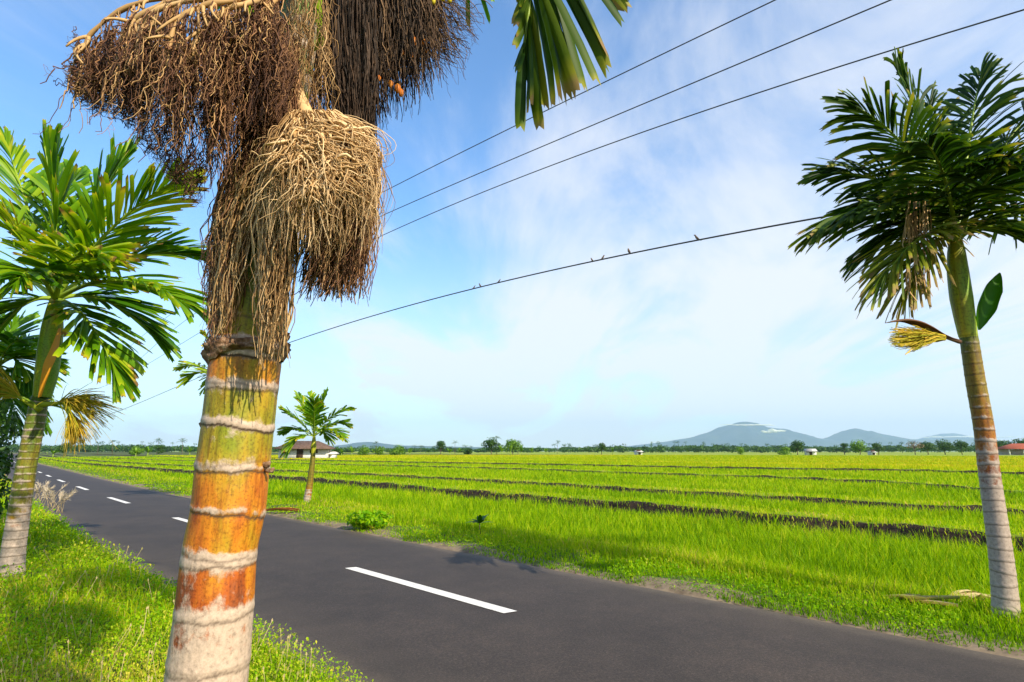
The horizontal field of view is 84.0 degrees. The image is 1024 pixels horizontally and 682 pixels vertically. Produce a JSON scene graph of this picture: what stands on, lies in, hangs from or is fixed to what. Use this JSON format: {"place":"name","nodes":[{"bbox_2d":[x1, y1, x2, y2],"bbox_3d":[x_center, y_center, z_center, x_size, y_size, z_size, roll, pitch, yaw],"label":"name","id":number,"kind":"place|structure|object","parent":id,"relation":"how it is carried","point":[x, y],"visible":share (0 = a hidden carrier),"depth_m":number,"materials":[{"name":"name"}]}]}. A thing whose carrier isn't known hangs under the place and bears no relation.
{"place":"outdoors","nodes":[
{"label":"outdoors","id":0,"kind":"place"},
{"bbox_2d":[133,0,775,343],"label":"overhead cable","id":1,"kind":"object","parent":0,"point":[590,89],"visible":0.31,"depth_m":12.62,"materials":[{"name":"rubber"}]},
{"bbox_2d":[82,214,837,420],"bbox_3d":[-14.807,1.913,27.963,0.028,1.503,68.479,11,-15,-44],"label":"overhead cable","id":2,"kind":"object","parent":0,"point":[566,267],"visible":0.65,"depth_m":11.82,"materials":[{"name":"rubber"}]},
{"bbox_2d":[332,442,615,450],"bbox_3d":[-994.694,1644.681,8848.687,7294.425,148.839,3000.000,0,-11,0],"label":"hill range","id":3,"kind":"structure","parent":0,"point":[367,444],"depth_m":8527.47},
{"bbox_2d":[0,451,1023,681],"bbox_3d":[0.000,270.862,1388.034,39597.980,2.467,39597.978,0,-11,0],"label":"ground","id":4,"kind":"structure","parent":0,"point":[682,589],"depth_m":13.10,"materials":[{"name":"green plant"}]},
{"bbox_2d":[0,398,23,518],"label":"leafy shrub","id":5,"kind":"object","parent":4,"relation":"on","point":[6,459],"visible":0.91,"depth_m":9.47,"materials":[{"name":"green plant"}]},
{"bbox_2d":[0,311,71,439],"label":"palm tree","id":6,"kind":"object","parent":4,"relation":"on","point":[16,347],"visible":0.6,"depth_m":10.53,"materials":[{"name":"green plant"}]},
{"bbox_2d":[34,480,55,502],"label":"plume grass","id":7,"kind":"object","parent":4,"relation":"on","point":[36,489],"depth_m":17.83,"materials":[{"name":"plant"}]},
{"bbox_2d":[39,482,69,507],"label":"plume grass","id":8,"kind":"object","parent":4,"relation":"on","point":[45,490],"depth_m":16.23,"materials":[{"name":"plant"}]},
{"bbox_2d":[50,487,76,512],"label":"plume grass","id":9,"kind":"object","parent":4,"relation":"on","point":[61,495],"depth_m":14.91,"materials":[{"name":"plant"}]},
{"bbox_2d":[53,443,73,453],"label":"broadleaf tree","id":10,"kind":"object","parent":4,"relation":"on","point":[62,449],"visible":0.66,"depth_m":166.12,"materials":[{"name":"green plant"}]},
{"bbox_2d":[0,119,209,580],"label":"palm tree","id":11,"kind":"object","parent":4,"relation":"on","point":[82,218],"visible":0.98,"depth_m":7.30,"materials":[{"name":"green plant"}]},
{"bbox_2d":[129,446,144,454],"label":"broadleaf tree","id":12,"kind":"object","parent":4,"relation":"on","point":[131,452],"visible":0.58,"depth_m":186.17,"materials":[{"name":"green plant"}]},
{"bbox_2d":[132,446,141,457],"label":"banana plant","id":13,"kind":"object","parent":4,"relation":"on","point":[135,450],"visible":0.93,"depth_m":107.77,"materials":[{"name":"green plant"}]},
{"bbox_2d":[144,446,152,457],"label":"banana plant","id":14,"kind":"object","parent":4,"relation":"on","point":[147,449],"visible":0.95,"depth_m":109.76,"materials":[{"name":"green plant"}]},
{"bbox_2d":[153,445,166,453],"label":"broadleaf tree","id":15,"kind":"object","parent":4,"relation":"on","point":[160,448],"visible":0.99,"depth_m":235.58,"materials":[{"name":"green plant"}]},
{"bbox_2d":[0,476,360,681],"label":"roadside grass","id":16,"kind":"structure","parent":4,"relation":"on","point":[68,593],"depth_m":5.47,"materials":[{"name":"green plant"}]},
{"bbox_2d":[172,330,207,395],"bbox_3d":[-9.654,2.301,18.329,3.093,5.732,1.982,0,-11,0],"label":"palm tree","id":17,"kind":"object","parent":4,"relation":"on","point":[184,381],"visible":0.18,"depth_m":18.29,"materials":[{"name":"green plant"}]},
{"bbox_2d":[266,507,299,511],"bbox_3d":[-5.874,4.325,14.629,1.123,0.104,0.358,-6,-13,29],"label":"fallen palm sheath","id":18,"kind":"object","parent":4,"relation":"on","point":[284,509],"visible":0.98,"depth_m":14.55,"materials":[{"name":"orange plant"}]},
{"bbox_2d":[273,441,335,458],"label":"hut","id":19,"kind":"object","parent":4,"relation":"on","point":[300,449],"visible":0.57,"depth_m":90.99,"materials":[{"name":"paint"}]},
{"bbox_2d":[296,449,302,457],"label":"door","id":20,"kind":"structure","parent":19,"relation":"in","point":[299,454],"depth_m":90.74,"materials":[{"name":"brown wood"}]},
{"bbox_2d":[277,387,356,501],"bbox_3d":[-6.338,3.280,18.132,2.726,3.723,2.662,0,-11,0],"label":"palm tree","id":21,"kind":"object","parent":4,"relation":"on","point":[311,409],"visible":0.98,"depth_m":18.02,"materials":[{"name":"green plant"}]},
{"bbox_2d":[328,449,338,457],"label":"hut","id":22,"kind":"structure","parent":4,"relation":"on","point":[332,454],"depth_m":94.20,"materials":[{"name":"paint"}]},
{"bbox_2d":[40,0,631,681],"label":"palm tree","id":23,"kind":"object","parent":4,"relation":"on","point":[296,162],"visible":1,"depth_m":1.63,"materials":[{"name":"brown plant"}]},
{"bbox_2d":[333,447,342,454],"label":"broadleaf tree","id":24,"kind":"object","parent":4,"relation":"on","point":[337,449],"visible":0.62,"depth_m":146.80,"materials":[{"name":"green plant"}]},
{"bbox_2d":[358,445,369,454],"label":"broadleaf tree","id":25,"kind":"object","parent":4,"relation":"on","point":[363,450],"visible":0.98,"depth_m":160.93,"materials":[{"name":"green plant"}]},
{"bbox_2d":[346,509,393,528],"bbox_3d":[-2.963,3.691,11.770,0.970,0.432,0.711,0,-11,0],"label":"bush","id":26,"kind":"object","parent":4,"relation":"on","point":[367,519],"visible":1,"depth_m":11.63,"materials":[{"name":"green plant"}]},
{"bbox_2d":[372,446,384,454],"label":"broadleaf tree","id":27,"kind":"object","parent":4,"relation":"on","point":[379,450],"visible":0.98,"depth_m":164.26,"materials":[{"name":"green plant"}]},
{"bbox_2d":[388,445,405,454],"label":"broadleaf tree","id":28,"kind":"object","parent":4,"relation":"on","point":[399,450],"visible":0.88,"depth_m":167.05,"materials":[{"name":"green plant"}]},
{"bbox_2d":[431,440,448,454],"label":"broadleaf tree","id":29,"kind":"object","parent":4,"relation":"on","point":[439,445],"visible":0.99,"depth_m":196.35,"materials":[{"name":"green plant"}]},
{"bbox_2d":[463,448,472,454],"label":"broadleaf tree","id":30,"kind":"object","parent":4,"relation":"on","point":[469,451],"visible":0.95,"depth_m":186.18,"materials":[{"name":"green plant"}]},
{"bbox_2d":[466,514,493,528],"bbox_3d":[-0.662,3.603,11.267,0.496,0.360,0.537,9,-14,-39],"label":"seedling plant","id":31,"kind":"object","parent":4,"relation":"on","point":[480,519],"visible":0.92,"depth_m":11.24,"materials":[{"name":"green plant"}]},
{"bbox_2d":[0,484,959,681],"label":"broadleaf weeds","id":32,"kind":"object","parent":4,"relation":"on","point":[80,627],"visible":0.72,"depth_m":5.26,"materials":[{"name":"green plant"}]},
{"bbox_2d":[481,437,500,453],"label":"broadleaf tree","id":33,"kind":"object","parent":4,"relation":"on","point":[492,445],"visible":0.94,"depth_m":186.50,"materials":[{"name":"green plant"}]},
{"bbox_2d":[501,439,522,453],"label":"broadleaf tree","id":34,"kind":"object","parent":4,"relation":"on","point":[514,443],"visible":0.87,"depth_m":180.99,"materials":[{"name":"green plant"}]},
{"bbox_2d":[3,440,1021,452],"bbox_3d":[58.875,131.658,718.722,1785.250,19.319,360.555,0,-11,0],"label":"distant woodland","id":35,"kind":"object","parent":4,"relation":"on","point":[564,449],"visible":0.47,"depth_m":590.17,"materials":[{"name":"green plant"}]},
{"bbox_2d":[48,456,1023,608],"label":"rice plants","id":36,"kind":"object","parent":4,"relation":"on","point":[952,565],"visible":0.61,"depth_m":14.43,"materials":[{"name":"green plant"}]},
{"bbox_2d":[148,454,1023,471],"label":"ripe rice","id":37,"kind":"object","parent":4,"relation":"on","point":[966,463],"visible":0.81,"depth_m":70.53,"materials":[{"name":"plant"}]},
{"bbox_2d":[596,442,607,454],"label":"broadleaf tree","id":38,"kind":"object","parent":4,"relation":"on","point":[601,447],"visible":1,"depth_m":225.42,"materials":[{"name":"green plant"}]},
{"bbox_2d":[633,450,642,454],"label":"field shed","id":39,"kind":"structure","parent":4,"relation":"on","point":[637,452],"depth_m":233.97,"materials":[{"name":"paint"}]},
{"bbox_2d":[736,446,743,454],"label":"broadleaf tree","id":40,"kind":"object","parent":4,"relation":"on","point":[740,450],"visible":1,"depth_m":234.90,"materials":[{"name":"green plant"}]},
{"bbox_2d":[777,446,790,454],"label":"broadleaf tree","id":41,"kind":"object","parent":4,"relation":"on","point":[785,450],"visible":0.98,"depth_m":220.62,"materials":[{"name":"green plant"}]},
{"bbox_2d":[790,440,804,454],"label":"broadleaf tree","id":42,"kind":"object","parent":4,"relation":"on","point":[798,446],"visible":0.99,"depth_m":225.48,"materials":[{"name":"green plant"}]},
{"bbox_2d":[803,449,816,454],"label":"field shed","id":43,"kind":"structure","parent":4,"relation":"on","point":[809,451],"depth_m":219.09,"materials":[{"name":"paint"}]},
{"bbox_2d":[840,443,848,454],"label":"broadleaf tree","id":44,"kind":"object","parent":4,"relation":"on","point":[843,445],"visible":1,"depth_m":255.02,"materials":[{"name":"green plant"}]},
{"bbox_2d":[849,439,867,454],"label":"broadleaf tree","id":45,"kind":"object","parent":4,"relation":"on","point":[858,447],"visible":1,"depth_m":250.50,"materials":[{"name":"green plant"}]},
{"bbox_2d":[866,450,877,454],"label":"field shed","id":46,"kind":"structure","parent":4,"relation":"on","point":[872,452],"depth_m":229.46,"materials":[{"name":"paint"}]},
{"bbox_2d":[872,443,885,454],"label":"broadleaf tree","id":47,"kind":"object","parent":4,"relation":"on","point":[878,446],"visible":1,"depth_m":250.04,"materials":[{"name":"green plant"}]},
{"bbox_2d":[788,47,1023,621],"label":"palm tree","id":48,"kind":"object","parent":4,"relation":"on","point":[962,174],"visible":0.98,"depth_m":5.78,"materials":[{"name":"green plant"}]},
{"bbox_2d":[904,440,923,454],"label":"broadleaf tree","id":49,"kind":"object","parent":4,"relation":"on","point":[915,445],"visible":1,"depth_m":250.72,"materials":[{"name":"green plant"}]},
{"bbox_2d":[886,593,959,606],"bbox_3d":[4.190,2.630,5.831,0.647,0.103,0.247,-8,-13,35],"label":"fallen palm sheath","id":50,"kind":"object","parent":4,"relation":"on","point":[918,597],"visible":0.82,"depth_m":5.78,"materials":[{"name":"plant"}]},
{"bbox_2d":[918,441,936,454],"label":"broadleaf tree","id":51,"kind":"object","parent":4,"relation":"on","point":[927,445],"visible":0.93,"depth_m":254.79,"materials":[{"name":"green plant"}]},
{"bbox_2d":[934,439,954,454],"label":"broadleaf tree","id":52,"kind":"object","parent":4,"relation":"on","point":[945,446],"visible":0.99,"depth_m":255.32,"materials":[{"name":"green plant"}]},
{"bbox_2d":[952,440,969,454],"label":"broadleaf tree","id":53,"kind":"object","parent":4,"relation":"on","point":[961,445],"visible":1,"depth_m":252.31,"materials":[{"name":"green plant"}]},
{"bbox_2d":[944,590,990,602],"bbox_3d":[4.860,2.728,6.053,0.971,0.121,0.260,3,-11,-17],"label":"fallen palm sheath","id":54,"kind":"object","parent":4,"relation":"on","point":[968,594],"visible":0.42,"depth_m":6.05,"materials":[{"name":"plant"}]},
{"bbox_2d":[997,440,1010,449],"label":"broadleaf tree","id":55,"kind":"object","parent":4,"relation":"on","point":[1001,443],"visible":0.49,"depth_m":264.19,"materials":[{"name":"green plant"}]},
{"bbox_2d":[998,443,1023,454],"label":"farm house","id":56,"kind":"structure","parent":4,"relation":"on","point":[1013,446],"depth_m":237.22,"materials":[{"name":"paint"}]},
{"bbox_2d":[1010,438,1023,449],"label":"broadleaf tree","id":57,"kind":"object","parent":4,"relation":"on","point":[1018,440],"visible":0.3,"depth_m":261.19,"materials":[{"name":"green plant"}]},
{"bbox_2d":[0,0,1023,447],"label":"sky","id":58,"kind":"structure","parent":0,"point":[691,339],"materials":[{"name":"blue"}]},
{"bbox_2d":[5,454,1023,681],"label":"road","id":59,"kind":"structure","parent":0,"point":[377,608],"depth_m":5.36,"materials":[{"name":"grey asphalt"}]},
{"bbox_2d":[141,0,890,357],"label":"overhead cable","id":60,"kind":"object","parent":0,"point":[651,100],"visible":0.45,"depth_m":11.81,"materials":[{"name":"rubber"}]},
{"bbox_2d":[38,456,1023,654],"bbox_3d":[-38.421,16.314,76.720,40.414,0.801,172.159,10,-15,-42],"label":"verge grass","id":61,"kind":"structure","parent":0,"point":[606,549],"depth_m":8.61,"materials":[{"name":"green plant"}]},
{"bbox_2d":[86,9,1023,391],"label":"overhead cable","id":62,"kind":"object","parent":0,"point":[714,107],"visible":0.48,"depth_m":10.88,"materials":[{"name":"rubber"}]},
{"bbox_2d":[724,424,773,425],"bbox_3d":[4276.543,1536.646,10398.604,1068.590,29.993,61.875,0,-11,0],"label":"cloud","id":63,"kind":"structure","parent":0,"point":[748,424],"depth_m":10388.98,"materials":[{"name":"white"}]},
{"bbox_2d":[761,429,784,433],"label":"cloud","id":64,"kind":"structure","parent":0,"point":[772,431],"depth_m":9648.53,"materials":[{"name":"white"}]},
{"bbox_2d":[626,422,1016,450],"bbox_3d":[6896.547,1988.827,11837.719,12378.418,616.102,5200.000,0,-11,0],"label":"mountain","id":65,"kind":"structure","parent":0,"point":[731,435],"depth_m":11083.32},
{"bbox_2d":[920,433,973,439],"bbox_3d":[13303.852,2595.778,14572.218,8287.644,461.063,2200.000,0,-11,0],"label":"mountain","id":66,"kind":"structure","parent":0,"point":[951,434],"depth_m":14453.22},
{"bbox_2d":[920,436,1018,437],"bbox_3d":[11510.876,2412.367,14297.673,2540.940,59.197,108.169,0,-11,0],"label":"cloud","id":67,"kind":"structure","parent":0,"point":[957,436],"depth_m":14283.99,"materials":[{"name":"white"}]}
]}

